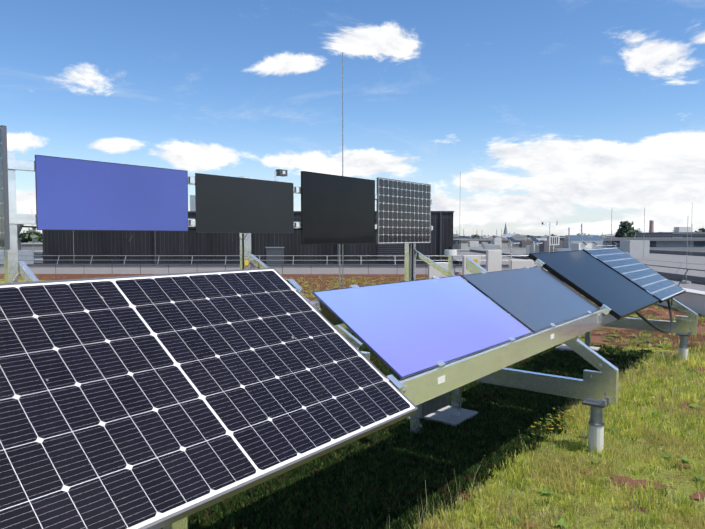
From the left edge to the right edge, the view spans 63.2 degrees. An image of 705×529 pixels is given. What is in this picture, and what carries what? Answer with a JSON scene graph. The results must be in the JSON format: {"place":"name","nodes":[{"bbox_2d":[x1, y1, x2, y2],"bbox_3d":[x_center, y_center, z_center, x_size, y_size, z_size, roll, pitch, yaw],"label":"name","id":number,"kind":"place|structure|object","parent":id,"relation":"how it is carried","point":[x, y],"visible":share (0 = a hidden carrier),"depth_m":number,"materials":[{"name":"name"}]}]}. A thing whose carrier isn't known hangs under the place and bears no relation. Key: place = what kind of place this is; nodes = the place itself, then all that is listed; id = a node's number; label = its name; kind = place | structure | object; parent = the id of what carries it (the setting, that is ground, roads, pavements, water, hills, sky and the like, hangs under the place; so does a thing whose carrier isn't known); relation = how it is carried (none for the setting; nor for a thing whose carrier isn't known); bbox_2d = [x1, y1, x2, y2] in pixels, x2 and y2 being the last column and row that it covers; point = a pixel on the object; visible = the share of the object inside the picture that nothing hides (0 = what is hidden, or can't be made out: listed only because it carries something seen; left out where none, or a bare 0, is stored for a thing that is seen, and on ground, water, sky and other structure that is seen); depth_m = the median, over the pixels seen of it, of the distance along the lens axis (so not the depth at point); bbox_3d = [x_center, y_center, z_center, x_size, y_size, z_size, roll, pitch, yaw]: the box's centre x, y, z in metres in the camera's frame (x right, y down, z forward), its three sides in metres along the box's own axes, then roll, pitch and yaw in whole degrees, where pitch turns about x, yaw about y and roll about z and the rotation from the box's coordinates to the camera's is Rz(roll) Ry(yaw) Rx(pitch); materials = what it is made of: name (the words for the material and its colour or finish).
{"place":"outdoors","nodes":[
{"label":"outdoors","id":0,"kind":"place"},
{"bbox_2d":[0,274,704,528],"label":"roof","id":1,"kind":"structure","parent":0,"point":[677,477],"depth_m":4.22,"materials":[{"name":"plant"}]},
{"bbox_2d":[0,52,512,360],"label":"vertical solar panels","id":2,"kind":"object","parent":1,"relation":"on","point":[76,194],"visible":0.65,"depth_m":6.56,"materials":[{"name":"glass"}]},
{"bbox_2d":[0,246,697,528],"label":"tilted solar panels","id":3,"kind":"object","parent":1,"relation":"on","point":[166,401],"visible":1,"depth_m":2.14,"materials":[{"name":"glass"}]},
{"bbox_2d":[0,255,704,314],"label":"roof parapets","id":4,"kind":"object","parent":1,"relation":"on","point":[693,300],"visible":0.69,"depth_m":26.11,"materials":[{"name":"white paint"}]},
{"bbox_2d":[428,221,564,282],"bbox_3d":[6.281,-0.524,21.724,6.272,2.350,3.291,-1,3,-17],"label":"weather station","id":5,"kind":"object","parent":1,"relation":"on","point":[493,260],"visible":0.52,"depth_m":21.48,"materials":[{"name":"white paint"}]},
{"bbox_2d":[575,307,704,499],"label":"red sedum patches","id":6,"kind":"object","parent":1,"relation":"on","point":[630,481],"visible":0.17,"depth_m":8.04,"materials":[{"name":"red plant"}]},
{"bbox_2d":[0,0,704,235],"label":"sky","id":7,"kind":"structure","parent":0,"point":[571,113],"materials":[{"name":"blue"}]},
{"bbox_2d":[77,274,704,528],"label":"roof grass","id":8,"kind":"structure","parent":0,"point":[286,500],"depth_m":4.30,"materials":[{"name":"green plant"}]},
{"label":"ground","id":9,"kind":"structure","parent":0,"visible":0},
{"bbox_2d":[18,228,42,242],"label":"tree","id":10,"kind":"object","parent":9,"relation":"on","point":[26,236],"visible":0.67,"depth_m":257.88,"materials":[{"name":"green plant"}]},
{"bbox_2d":[42,195,453,263],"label":"black building","id":11,"kind":"structure","parent":9,"relation":"on","point":[93,242],"depth_m":36.10,"materials":[{"name":"grey metal"}]},
{"bbox_2d":[21,229,635,249],"bbox_3d":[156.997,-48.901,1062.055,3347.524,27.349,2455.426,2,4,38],"label":"city skyline","id":12,"kind":"structure","parent":9,"relation":"on","point":[463,239],"depth_m":179.90,"materials":[{"name":"grey"}]},
{"bbox_2d":[34,227,704,263],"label":"blocks","id":13,"kind":"structure","parent":9,"relation":"on","point":[678,238],"depth_m":94.45,"materials":[{"name":"grey concrete"}]},
{"bbox_2d":[470,234,482,237],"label":"tree","id":14,"kind":"object","parent":9,"relation":"on","point":[476,236],"visible":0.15,"depth_m":498.10,"materials":[{"name":"green plant"}]},
{"bbox_2d":[464,220,653,235],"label":"landmarks","id":15,"kind":"object","parent":9,"relation":"on","point":[651,226],"visible":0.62,"depth_m":515.19,"materials":[{"name":"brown brick"}]},
{"bbox_2d":[453,247,704,290],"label":"adjacent roofs","id":16,"kind":"structure","parent":9,"relation":"on","point":[672,258],"depth_m":40.90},
{"bbox_2d":[0,224,33,263],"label":"building","id":17,"kind":"structure","parent":16,"relation":"on","point":[28,259],"depth_m":31.18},
{"bbox_2d":[32,172,692,283],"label":"lightning rods","id":18,"kind":"object","parent":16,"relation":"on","point":[682,282],"visible":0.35,"depth_m":25.90,"materials":[{"name":"metal"}]},
{"bbox_2d":[468,224,649,256],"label":"rooftop ventilation units","id":19,"kind":"object","parent":16,"relation":"on","point":[633,248],"visible":0.6,"depth_m":49.90,"materials":[{"name":"white paint"},{"name":"galvanized steel"},{"name":"grey metal"}]},
{"bbox_2d":[471,243,704,273],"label":"neighbour guard rails","id":20,"kind":"object","parent":16,"relation":"on","point":[615,244],"visible":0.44,"depth_m":47.59,"materials":[{"name":"silver metal"}]},
{"bbox_2d":[615,221,636,237],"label":"tree","id":21,"kind":"object","parent":9,"relation":"on","point":[626,229],"visible":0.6,"depth_m":326.07,"materials":[{"name":"green plant"}]}
]}

